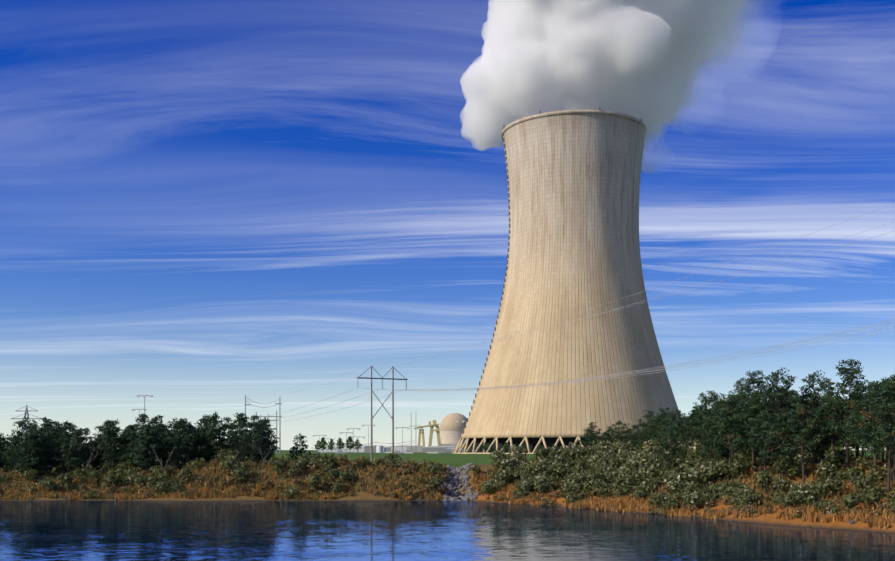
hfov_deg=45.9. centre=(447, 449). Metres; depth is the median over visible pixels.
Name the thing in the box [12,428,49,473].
pine
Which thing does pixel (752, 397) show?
tree
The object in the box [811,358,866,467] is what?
tree
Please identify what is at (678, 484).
bank bush
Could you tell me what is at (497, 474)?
bank bush
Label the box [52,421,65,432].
pine
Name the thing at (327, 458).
bank scrub
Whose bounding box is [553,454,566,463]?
bank bush
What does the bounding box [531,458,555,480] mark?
bank bush
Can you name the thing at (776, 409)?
bank pine
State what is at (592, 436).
tree
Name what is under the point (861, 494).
bank bush
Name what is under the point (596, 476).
bank bush
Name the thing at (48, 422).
pine
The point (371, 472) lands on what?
bank scrub
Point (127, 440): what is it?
pine
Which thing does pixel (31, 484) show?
bank scrub
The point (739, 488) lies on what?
bank bush
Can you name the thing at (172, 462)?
bank scrub
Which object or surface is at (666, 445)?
tree
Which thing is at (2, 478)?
bank scrub
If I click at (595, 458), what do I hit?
bank bush
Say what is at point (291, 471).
bank scrub
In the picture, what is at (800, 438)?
tree
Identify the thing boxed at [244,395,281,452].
substation gantries
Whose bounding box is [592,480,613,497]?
bank bush
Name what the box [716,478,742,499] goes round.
bank bush
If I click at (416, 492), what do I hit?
bank scrub
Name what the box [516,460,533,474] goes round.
bank bush
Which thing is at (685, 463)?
bank bush
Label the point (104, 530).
lake water
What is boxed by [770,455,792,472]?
bank bush
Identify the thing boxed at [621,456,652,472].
bank bush
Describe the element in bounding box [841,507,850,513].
bank sedge
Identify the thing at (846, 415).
bank pine
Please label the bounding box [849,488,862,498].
bank sedge
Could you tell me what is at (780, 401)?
bank pine
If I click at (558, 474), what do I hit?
bank bush
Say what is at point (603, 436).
bank pine
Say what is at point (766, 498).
bank sedge
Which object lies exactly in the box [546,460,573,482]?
bank bush
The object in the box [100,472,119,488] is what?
bank scrub
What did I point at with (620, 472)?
bank bush
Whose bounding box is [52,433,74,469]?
pine
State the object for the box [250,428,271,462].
pine
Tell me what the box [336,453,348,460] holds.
bank scrub
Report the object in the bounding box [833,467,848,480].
bank bush
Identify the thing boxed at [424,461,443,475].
bank scrub
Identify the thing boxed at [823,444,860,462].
bank bush
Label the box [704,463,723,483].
bank bush
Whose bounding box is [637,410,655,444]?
tree
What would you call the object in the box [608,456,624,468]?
bank bush
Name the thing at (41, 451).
tree
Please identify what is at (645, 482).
bank bush
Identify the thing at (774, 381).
tree
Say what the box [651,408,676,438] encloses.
bank pine
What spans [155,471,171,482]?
bank scrub
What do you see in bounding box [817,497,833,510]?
bank bush
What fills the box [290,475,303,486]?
bank scrub
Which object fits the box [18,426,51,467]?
broadleaf tree
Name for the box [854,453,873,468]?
bank bush
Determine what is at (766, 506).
bank sedge
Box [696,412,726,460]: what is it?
bank pine
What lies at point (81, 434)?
pine
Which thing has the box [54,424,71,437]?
pine
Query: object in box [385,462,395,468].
bank scrub
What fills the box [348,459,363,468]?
bank scrub
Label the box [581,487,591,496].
bush
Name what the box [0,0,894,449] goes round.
sky
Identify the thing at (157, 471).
bank scrub
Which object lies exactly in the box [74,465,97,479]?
bank scrub
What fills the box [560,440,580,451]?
bank bush
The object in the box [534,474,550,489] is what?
bank bush
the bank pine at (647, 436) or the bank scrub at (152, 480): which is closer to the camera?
the bank scrub at (152, 480)
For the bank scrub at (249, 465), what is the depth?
224.00 m
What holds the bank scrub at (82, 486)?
on the terrain
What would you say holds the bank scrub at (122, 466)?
on the terrain
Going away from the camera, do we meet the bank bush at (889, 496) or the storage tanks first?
the bank bush at (889, 496)
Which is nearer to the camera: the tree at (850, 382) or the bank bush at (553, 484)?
the tree at (850, 382)
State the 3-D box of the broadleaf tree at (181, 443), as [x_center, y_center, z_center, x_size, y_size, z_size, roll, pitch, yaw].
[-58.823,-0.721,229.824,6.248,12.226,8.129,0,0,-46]
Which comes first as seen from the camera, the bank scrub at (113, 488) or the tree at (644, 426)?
the bank scrub at (113, 488)
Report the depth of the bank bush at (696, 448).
202.56 m
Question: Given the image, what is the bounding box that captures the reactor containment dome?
[439,413,466,443]
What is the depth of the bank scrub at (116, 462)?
231.52 m
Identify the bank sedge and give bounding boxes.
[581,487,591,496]
[658,507,667,514]
[685,503,698,510]
[704,499,716,506]
[721,495,731,504]
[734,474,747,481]
[741,504,754,515]
[748,498,763,506]
[749,506,761,515]
[762,495,772,502]
[762,502,772,508]
[764,506,774,513]
[792,505,806,517]
[822,505,835,515]
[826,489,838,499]
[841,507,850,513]
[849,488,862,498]
[864,510,873,516]
[874,501,884,510]
[876,504,889,515]
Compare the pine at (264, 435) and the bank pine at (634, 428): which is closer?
the pine at (264, 435)
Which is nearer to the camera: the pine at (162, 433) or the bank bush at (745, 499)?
the bank bush at (745, 499)
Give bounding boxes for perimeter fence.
[332,450,460,453]
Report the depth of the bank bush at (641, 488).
177.35 m
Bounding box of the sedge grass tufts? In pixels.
[0,460,894,528]
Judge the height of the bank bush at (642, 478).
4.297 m
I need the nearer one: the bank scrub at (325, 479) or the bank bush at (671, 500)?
the bank bush at (671, 500)
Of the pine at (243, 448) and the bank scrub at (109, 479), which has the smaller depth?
the bank scrub at (109, 479)
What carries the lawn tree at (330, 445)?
on the terrain
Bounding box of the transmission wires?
[152,203,894,425]
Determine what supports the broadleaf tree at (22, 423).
on the terrain
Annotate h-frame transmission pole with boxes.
[357,365,407,461]
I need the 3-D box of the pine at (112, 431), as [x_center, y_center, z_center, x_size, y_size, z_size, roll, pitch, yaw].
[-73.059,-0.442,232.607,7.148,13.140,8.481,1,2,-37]
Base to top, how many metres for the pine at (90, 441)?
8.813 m
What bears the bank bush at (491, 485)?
on the terrain
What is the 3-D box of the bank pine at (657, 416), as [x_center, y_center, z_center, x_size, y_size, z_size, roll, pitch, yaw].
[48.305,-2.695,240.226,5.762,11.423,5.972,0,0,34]
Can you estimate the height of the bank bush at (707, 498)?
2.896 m
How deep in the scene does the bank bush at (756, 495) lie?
154.31 m
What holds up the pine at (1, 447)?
on the terrain
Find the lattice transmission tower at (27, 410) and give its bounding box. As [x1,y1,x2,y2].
[11,405,42,431]
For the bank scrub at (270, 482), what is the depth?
215.56 m
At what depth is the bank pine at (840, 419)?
204.94 m
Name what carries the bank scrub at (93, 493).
on the terrain
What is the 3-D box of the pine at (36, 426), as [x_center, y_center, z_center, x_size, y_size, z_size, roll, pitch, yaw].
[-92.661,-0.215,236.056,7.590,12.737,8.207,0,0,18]
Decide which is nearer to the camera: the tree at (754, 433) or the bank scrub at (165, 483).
the tree at (754, 433)
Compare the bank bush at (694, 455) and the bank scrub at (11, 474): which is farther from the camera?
the bank scrub at (11, 474)
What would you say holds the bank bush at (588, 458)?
on the terrain
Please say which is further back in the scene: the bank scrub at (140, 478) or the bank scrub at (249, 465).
the bank scrub at (249, 465)
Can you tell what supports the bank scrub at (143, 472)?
on the terrain
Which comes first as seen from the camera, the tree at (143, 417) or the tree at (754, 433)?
the tree at (754, 433)
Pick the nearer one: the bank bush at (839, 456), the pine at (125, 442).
the bank bush at (839, 456)
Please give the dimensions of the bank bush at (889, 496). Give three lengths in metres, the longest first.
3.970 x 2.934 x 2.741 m
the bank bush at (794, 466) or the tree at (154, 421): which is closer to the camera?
the bank bush at (794, 466)
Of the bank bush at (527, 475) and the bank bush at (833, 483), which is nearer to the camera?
the bank bush at (833, 483)
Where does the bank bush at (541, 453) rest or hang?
on the terrain
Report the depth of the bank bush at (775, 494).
157.36 m
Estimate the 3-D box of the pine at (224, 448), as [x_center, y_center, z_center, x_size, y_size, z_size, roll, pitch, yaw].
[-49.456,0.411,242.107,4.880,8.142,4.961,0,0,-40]
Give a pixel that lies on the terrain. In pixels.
(455, 460)
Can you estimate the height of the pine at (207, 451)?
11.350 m
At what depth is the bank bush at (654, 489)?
180.13 m
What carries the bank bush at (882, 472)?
on the terrain
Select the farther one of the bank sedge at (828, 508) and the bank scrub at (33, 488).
the bank scrub at (33, 488)
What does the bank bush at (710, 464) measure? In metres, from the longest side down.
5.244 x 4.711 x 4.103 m
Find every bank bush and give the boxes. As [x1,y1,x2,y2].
[469,463,480,474]
[479,482,497,495]
[482,479,500,492]
[488,471,502,483]
[489,448,506,460]
[491,457,501,473]
[493,456,516,471]
[494,466,517,482]
[496,480,506,488]
[498,457,516,468]
[508,444,526,458]
[509,467,527,482]
[512,452,527,463]
[512,486,529,498]
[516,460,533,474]
[516,467,534,479]
[518,478,533,488]
[519,480,533,491]
[520,473,532,481]
[522,460,546,476]
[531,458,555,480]
[533,446,549,458]
[533,480,550,492]
[534,471,548,480]
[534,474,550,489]
[534,483,550,494]
[543,454,554,462]
[546,445,558,451]
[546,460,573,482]
[548,478,558,490]
[549,450,560,457]
[549,465,567,480]
[552,454,563,464]
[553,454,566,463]
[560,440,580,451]
[561,481,580,494]
[562,447,577,459]
[562,480,583,492]
[562,491,580,503]
[564,472,575,481]
[565,445,586,459]
[565,457,578,466]
[567,470,590,490]
[570,468,583,475]
[571,460,589,471]
[573,455,586,466]
[574,491,589,502]
[580,454,593,462]
[582,480,591,491]
[585,444,598,455]
[585,469,607,482]
[587,479,602,495]
[588,466,602,474]
[589,454,610,466]
[591,448,612,461]
[592,479,601,491]
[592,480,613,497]
[593,461,615,472]
[596,439,608,451]
[598,466,608,477]
[605,444,619,456]
[605,466,617,484]
[605,475,614,485]
[606,439,622,448]
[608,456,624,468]
[610,477,635,495]
[612,464,635,479]
[614,439,638,451]
[614,466,637,479]
[614,483,632,496]
[615,450,631,463]
[615,454,628,467]
[615,472,640,489]
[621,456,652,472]
[626,454,646,466]
[628,450,639,457]
[630,470,650,485]
[632,483,652,499]
[635,477,656,492]
[635,491,645,499]
[636,463,657,479]
[637,439,656,453]
[638,451,656,461]
[639,469,661,481]
[647,492,669,509]
[648,485,657,493]
[651,475,662,487]
[652,437,668,447]
[653,450,673,461]
[656,491,682,508]
[657,464,678,482]
[658,459,673,469]
[661,471,699,494]
[664,441,691,461]
[664,477,684,495]
[668,456,697,472]
[678,453,696,465]
[678,485,696,501]
[682,437,700,448]
[682,490,702,506]
[686,441,706,457]
[687,482,705,492]
[688,452,701,463]
[689,466,705,486]
[693,455,715,467]
[694,465,718,485]
[694,484,720,505]
[698,491,712,505]
[703,461,726,475]
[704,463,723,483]
[708,484,719,497]
[709,462,733,480]
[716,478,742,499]
[718,483,733,496]
[720,457,733,469]
[721,479,748,500]
[727,457,748,478]
[728,466,741,479]
[729,494,738,505]
[731,447,751,461]
[734,444,755,460]
[734,484,743,496]
[735,491,762,506]
[738,486,755,496]
[740,457,753,469]
[744,488,764,505]
[753,468,779,494]
[765,455,775,466]
[766,489,785,499]
[768,452,789,467]
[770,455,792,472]
[772,495,780,506]
[773,476,792,491]
[776,444,792,459]
[777,460,791,476]
[779,458,810,477]
[780,493,797,508]
[783,440,808,458]
[784,483,800,505]
[792,448,815,464]
[792,483,815,504]
[804,481,815,493]
[806,486,825,500]
[808,443,820,455]
[812,478,836,496]
[813,445,828,457]
[813,458,839,480]
[813,501,822,510]
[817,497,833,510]
[821,475,842,494]
[822,458,841,472]
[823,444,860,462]
[827,448,845,467]
[830,504,842,513]
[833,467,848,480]
[839,490,863,508]
[843,464,864,485]
[849,472,877,492]
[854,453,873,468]
[854,490,866,503]
[861,489,882,508]
[863,464,892,483]
[866,484,890,501]
[884,488,894,503]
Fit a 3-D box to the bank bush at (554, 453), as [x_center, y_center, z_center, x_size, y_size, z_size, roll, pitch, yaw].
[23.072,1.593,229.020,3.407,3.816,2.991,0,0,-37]
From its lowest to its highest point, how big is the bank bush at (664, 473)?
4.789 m
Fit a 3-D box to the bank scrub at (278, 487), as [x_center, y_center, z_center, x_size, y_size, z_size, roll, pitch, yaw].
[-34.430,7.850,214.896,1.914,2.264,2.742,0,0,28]
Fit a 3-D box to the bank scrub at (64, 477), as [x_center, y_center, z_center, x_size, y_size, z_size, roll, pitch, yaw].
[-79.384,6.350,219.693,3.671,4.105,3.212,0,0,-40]
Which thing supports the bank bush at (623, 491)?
on the terrain
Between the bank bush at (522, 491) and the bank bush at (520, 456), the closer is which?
the bank bush at (522, 491)
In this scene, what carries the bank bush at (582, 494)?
on the terrain
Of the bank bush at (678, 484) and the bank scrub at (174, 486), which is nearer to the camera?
the bank bush at (678, 484)
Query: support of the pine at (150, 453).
on the terrain
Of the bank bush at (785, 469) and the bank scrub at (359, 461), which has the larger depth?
the bank scrub at (359, 461)
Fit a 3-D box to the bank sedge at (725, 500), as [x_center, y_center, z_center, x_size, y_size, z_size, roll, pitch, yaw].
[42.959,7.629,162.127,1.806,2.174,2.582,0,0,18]
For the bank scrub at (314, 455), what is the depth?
227.23 m
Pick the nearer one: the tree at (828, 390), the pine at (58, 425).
the tree at (828, 390)
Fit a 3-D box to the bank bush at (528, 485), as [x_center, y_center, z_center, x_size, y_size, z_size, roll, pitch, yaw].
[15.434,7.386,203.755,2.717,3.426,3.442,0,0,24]
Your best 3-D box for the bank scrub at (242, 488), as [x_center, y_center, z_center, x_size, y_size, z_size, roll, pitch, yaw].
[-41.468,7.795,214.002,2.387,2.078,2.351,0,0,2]
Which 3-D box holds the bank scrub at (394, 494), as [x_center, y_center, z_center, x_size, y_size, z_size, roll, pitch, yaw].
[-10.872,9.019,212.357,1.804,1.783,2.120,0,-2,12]
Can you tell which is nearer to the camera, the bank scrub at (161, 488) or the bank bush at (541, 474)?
the bank bush at (541, 474)
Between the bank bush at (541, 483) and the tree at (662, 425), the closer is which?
the bank bush at (541, 483)
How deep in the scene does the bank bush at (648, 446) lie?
218.90 m
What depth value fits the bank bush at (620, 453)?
214.13 m
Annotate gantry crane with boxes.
[414,420,440,446]
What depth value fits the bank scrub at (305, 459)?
223.48 m
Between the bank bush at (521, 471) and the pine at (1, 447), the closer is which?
the bank bush at (521, 471)
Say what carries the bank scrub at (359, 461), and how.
on the terrain
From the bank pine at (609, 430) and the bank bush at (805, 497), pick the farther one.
the bank pine at (609, 430)
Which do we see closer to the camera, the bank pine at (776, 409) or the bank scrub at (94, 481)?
the bank pine at (776, 409)
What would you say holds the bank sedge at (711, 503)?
on the terrain
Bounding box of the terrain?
[0,450,894,533]
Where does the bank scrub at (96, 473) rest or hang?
on the terrain
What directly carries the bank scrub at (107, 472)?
on the terrain
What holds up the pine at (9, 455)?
on the terrain
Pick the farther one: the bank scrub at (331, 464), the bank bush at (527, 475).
the bank scrub at (331, 464)
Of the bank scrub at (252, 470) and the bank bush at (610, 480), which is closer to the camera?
the bank bush at (610, 480)
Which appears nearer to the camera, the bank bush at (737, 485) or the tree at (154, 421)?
the bank bush at (737, 485)
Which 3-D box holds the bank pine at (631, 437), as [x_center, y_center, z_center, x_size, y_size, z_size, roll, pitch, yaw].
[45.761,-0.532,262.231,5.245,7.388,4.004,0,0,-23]
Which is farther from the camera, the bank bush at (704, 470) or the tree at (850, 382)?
the bank bush at (704, 470)
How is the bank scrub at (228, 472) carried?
on the terrain
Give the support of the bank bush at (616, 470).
on the terrain
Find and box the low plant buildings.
[318,444,464,451]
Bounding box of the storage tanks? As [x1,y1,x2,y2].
[376,445,385,452]
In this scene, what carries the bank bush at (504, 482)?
on the terrain
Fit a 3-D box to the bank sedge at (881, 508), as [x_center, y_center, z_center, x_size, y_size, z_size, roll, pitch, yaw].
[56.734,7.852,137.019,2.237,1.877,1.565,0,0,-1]
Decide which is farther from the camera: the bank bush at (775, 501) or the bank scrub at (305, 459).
the bank scrub at (305, 459)
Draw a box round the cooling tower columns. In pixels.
[455,436,639,452]
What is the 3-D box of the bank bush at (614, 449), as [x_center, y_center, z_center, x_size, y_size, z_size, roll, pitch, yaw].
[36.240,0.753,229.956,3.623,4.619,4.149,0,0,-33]
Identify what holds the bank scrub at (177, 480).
on the terrain
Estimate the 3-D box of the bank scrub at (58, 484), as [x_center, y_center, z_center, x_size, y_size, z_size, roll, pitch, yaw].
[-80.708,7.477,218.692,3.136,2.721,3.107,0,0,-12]
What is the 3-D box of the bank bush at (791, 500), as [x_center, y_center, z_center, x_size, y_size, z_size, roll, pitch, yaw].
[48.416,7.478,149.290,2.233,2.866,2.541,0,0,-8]
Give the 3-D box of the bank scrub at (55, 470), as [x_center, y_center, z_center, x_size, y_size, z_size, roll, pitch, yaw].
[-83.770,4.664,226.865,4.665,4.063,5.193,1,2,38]
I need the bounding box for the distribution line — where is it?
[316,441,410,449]
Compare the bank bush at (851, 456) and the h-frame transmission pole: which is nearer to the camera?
the bank bush at (851, 456)
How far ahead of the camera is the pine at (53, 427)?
238.92 m
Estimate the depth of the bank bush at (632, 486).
184.61 m
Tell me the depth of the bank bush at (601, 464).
207.48 m
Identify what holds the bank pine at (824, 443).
on the terrain
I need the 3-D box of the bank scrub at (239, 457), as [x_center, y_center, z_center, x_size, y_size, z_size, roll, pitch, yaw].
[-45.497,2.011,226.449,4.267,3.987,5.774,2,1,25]
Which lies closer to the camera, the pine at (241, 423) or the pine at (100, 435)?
the pine at (241, 423)
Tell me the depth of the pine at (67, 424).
238.84 m
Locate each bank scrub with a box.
[0,473,6,482]
[8,469,18,478]
[22,467,37,481]
[23,481,36,492]
[27,486,37,493]
[35,470,49,476]
[39,477,56,490]
[46,465,68,477]
[52,480,63,489]
[56,471,73,485]
[62,481,74,490]
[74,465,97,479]
[77,482,89,490]
[79,475,86,483]
[85,489,101,498]
[87,469,101,480]
[89,476,98,484]
[98,460,113,474]
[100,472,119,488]
[105,468,117,473]
[105,482,117,492]
[110,469,129,485]
[114,458,135,468]
[116,460,132,473]
[119,472,138,485]
[121,466,139,475]
[134,474,145,485]
[137,470,146,475]
[143,491,152,497]
[147,475,158,489]
[149,465,167,476]
[153,480,171,494]
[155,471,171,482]
[157,481,169,490]
[162,465,173,473]
[163,457,184,469]
[167,480,185,493]
[172,473,186,483]
[176,473,194,482]
[178,476,191,483]
[179,467,192,475]
[190,458,205,469]
[196,475,207,483]
[209,460,219,466]
[210,474,221,481]
[216,447,230,460]
[218,478,227,485]
[220,456,241,471]
[222,468,231,475]
[226,450,246,461]
[227,474,235,486]
[230,464,251,481]
[232,476,242,483]
[237,484,247,491]
[242,460,255,468]
[248,467,259,474]
[258,477,274,488]
[271,456,289,472]
[274,484,283,490]
[281,485,302,497]
[286,467,301,476]
[289,459,304,473]
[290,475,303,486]
[297,453,312,468]
[305,472,323,491]
[306,461,317,470]
[312,452,321,460]
[316,453,336,468]
[320,460,335,467]
[321,465,331,475]
[321,476,329,483]
[325,470,339,480]
[329,467,339,478]
[330,481,346,492]
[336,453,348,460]
[338,468,357,481]
[340,480,349,490]
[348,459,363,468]
[351,459,361,467]
[362,459,370,465]
[369,466,382,475]
[373,457,381,464]
[382,451,401,466]
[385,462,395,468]
[389,491,397,497]
[399,460,410,468]
[407,460,419,467]
[413,475,427,484]
[413,488,422,497]
[417,459,426,467]
[418,483,432,493]
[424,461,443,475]
[428,475,444,490]
[433,483,448,492]
[435,469,448,481]
[435,486,445,494]
[439,463,447,472]
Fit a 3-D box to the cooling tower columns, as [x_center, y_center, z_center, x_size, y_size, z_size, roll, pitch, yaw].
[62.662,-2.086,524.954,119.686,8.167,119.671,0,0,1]
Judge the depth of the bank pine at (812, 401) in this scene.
191.96 m
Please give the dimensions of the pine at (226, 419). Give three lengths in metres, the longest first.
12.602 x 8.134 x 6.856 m
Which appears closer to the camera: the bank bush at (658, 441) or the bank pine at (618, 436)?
the bank bush at (658, 441)
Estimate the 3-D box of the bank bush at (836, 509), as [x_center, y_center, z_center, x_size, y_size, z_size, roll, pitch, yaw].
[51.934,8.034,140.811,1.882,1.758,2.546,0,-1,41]
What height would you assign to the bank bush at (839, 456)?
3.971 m
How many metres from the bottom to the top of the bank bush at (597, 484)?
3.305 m
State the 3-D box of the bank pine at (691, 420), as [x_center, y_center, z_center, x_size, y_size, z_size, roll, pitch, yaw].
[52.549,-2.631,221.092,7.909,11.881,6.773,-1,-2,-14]
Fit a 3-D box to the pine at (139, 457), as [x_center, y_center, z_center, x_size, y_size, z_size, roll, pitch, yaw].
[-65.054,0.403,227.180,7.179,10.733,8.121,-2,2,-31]
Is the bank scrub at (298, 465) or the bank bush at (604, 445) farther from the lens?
the bank bush at (604, 445)
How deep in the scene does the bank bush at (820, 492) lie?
153.29 m
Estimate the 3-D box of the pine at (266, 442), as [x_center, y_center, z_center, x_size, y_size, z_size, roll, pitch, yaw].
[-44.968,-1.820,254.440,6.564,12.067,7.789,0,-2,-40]
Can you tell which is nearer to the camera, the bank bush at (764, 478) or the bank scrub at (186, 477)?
the bank bush at (764, 478)
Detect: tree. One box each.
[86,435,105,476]
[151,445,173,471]
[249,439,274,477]
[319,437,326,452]
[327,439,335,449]
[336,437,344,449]
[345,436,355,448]
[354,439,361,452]
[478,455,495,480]
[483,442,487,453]
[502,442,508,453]
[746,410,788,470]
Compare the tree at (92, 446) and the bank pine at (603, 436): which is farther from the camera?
the bank pine at (603, 436)
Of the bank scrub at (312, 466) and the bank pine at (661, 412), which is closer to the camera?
the bank scrub at (312, 466)
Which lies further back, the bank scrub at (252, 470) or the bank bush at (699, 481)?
the bank scrub at (252, 470)
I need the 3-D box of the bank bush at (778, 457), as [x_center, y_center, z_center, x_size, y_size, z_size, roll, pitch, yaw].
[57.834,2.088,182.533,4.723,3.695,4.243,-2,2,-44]
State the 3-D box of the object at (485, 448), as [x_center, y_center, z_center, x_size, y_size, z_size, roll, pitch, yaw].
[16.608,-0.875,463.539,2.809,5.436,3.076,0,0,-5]
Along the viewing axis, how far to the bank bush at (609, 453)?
215.76 m
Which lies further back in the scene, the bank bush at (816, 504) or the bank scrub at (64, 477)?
the bank scrub at (64, 477)
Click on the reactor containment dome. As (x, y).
(451, 429)
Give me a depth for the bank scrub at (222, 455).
229.71 m
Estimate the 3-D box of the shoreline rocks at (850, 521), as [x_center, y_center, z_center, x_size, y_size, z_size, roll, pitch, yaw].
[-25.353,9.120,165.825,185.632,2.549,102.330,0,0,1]
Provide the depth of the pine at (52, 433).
232.05 m
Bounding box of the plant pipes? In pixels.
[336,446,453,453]
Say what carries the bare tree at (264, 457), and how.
on the terrain
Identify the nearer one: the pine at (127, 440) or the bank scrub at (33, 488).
the bank scrub at (33, 488)
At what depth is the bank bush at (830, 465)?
166.32 m
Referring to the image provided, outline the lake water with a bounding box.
[0,500,894,560]
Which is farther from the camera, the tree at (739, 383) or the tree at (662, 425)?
the tree at (662, 425)
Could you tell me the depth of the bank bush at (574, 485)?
196.31 m
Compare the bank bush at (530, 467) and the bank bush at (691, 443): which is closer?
the bank bush at (691, 443)
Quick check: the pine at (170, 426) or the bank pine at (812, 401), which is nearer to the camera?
the bank pine at (812, 401)
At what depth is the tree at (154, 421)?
236.56 m
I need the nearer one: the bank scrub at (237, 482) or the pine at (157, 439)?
the bank scrub at (237, 482)
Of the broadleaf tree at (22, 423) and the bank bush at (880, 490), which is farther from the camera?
the broadleaf tree at (22, 423)
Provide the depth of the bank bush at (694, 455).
197.51 m
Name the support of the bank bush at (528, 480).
on the terrain
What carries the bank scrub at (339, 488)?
on the terrain
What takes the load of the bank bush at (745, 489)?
on the terrain
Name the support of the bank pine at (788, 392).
on the terrain
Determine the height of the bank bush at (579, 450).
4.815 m
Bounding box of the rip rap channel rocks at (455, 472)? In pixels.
[440,463,479,500]
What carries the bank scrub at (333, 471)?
on the terrain
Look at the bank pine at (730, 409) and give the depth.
190.58 m
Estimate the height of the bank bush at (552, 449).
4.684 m
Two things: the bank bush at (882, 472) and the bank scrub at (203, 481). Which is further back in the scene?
the bank scrub at (203, 481)
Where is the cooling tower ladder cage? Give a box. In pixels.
[463,133,509,433]
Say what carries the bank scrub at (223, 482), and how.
on the terrain
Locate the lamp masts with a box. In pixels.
[131,395,463,452]
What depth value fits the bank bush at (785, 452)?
190.34 m
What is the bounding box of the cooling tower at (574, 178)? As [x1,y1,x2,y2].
[452,110,678,453]
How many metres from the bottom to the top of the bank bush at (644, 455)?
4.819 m
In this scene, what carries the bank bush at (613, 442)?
on the terrain
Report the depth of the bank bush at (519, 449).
230.16 m
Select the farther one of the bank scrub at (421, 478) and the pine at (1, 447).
the pine at (1, 447)
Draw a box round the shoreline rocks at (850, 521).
[40,489,854,524]
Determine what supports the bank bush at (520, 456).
on the terrain
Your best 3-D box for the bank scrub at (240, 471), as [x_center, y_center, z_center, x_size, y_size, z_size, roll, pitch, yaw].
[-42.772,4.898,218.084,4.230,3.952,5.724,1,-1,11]
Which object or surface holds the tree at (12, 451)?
on the terrain
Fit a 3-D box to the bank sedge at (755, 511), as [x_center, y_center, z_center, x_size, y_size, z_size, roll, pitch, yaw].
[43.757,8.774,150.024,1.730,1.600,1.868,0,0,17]
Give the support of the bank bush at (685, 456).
on the terrain
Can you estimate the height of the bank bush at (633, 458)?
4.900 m
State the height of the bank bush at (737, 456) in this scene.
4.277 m
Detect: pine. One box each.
[0,432,17,464]
[0,433,9,470]
[0,438,10,469]
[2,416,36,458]
[3,436,17,468]
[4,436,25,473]
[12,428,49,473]
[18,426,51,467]
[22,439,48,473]
[23,421,51,455]
[39,417,61,448]
[39,428,65,471]
[43,425,59,468]
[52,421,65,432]
[52,421,84,461]
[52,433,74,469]
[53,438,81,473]
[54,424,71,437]
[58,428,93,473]
[64,428,89,470]
[81,428,92,456]
[85,437,101,467]
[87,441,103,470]
[92,423,105,440]
[92,428,109,467]
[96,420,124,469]
[97,419,131,466]
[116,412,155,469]
[118,426,138,465]
[120,429,136,466]
[128,427,164,472]
[134,427,165,470]
[139,436,161,462]
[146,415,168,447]
[150,432,167,455]
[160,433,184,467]
[162,435,176,464]
[165,417,181,430]
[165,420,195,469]
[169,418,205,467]
[183,425,200,461]
[193,414,219,460]
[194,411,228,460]
[198,423,224,462]
[215,416,240,451]
[223,413,258,459]
[223,435,237,452]
[237,433,251,460]
[241,415,268,461]
[250,417,279,462]
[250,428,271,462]
[252,418,272,464]
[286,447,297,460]
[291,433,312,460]
[579,428,595,446]
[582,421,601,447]
[597,432,610,444]
[604,426,614,445]
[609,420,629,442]
[611,432,627,448]
[626,424,641,446]
[626,434,639,450]
[636,430,655,443]
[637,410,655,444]
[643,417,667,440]
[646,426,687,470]
[649,415,662,440]
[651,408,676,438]
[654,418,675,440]
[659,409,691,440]
[662,410,675,434]
[676,416,693,440]
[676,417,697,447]
[681,411,700,438]
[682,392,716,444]
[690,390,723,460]
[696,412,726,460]
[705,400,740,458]
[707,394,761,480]
[715,405,746,466]
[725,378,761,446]
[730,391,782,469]
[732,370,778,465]
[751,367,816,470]
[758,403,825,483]
[763,385,797,453]
[770,386,788,434]
[775,389,801,440]
[780,396,808,460]
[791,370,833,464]
[795,392,837,456]
[803,410,835,453]
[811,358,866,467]
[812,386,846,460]
[812,415,842,457]
[830,402,845,444]
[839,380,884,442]
[841,389,863,449]
[841,398,870,462]
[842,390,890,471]
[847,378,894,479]
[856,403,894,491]
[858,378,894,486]
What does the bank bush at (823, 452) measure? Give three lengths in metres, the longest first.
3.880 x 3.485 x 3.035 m
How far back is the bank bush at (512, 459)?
222.39 m
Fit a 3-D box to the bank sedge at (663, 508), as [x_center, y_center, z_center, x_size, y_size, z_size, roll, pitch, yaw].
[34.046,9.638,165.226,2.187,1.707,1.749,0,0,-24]
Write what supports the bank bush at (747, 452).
on the terrain
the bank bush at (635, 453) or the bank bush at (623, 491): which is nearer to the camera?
the bank bush at (623, 491)
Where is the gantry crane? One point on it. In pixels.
(433, 425)
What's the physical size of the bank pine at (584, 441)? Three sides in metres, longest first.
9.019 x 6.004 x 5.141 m

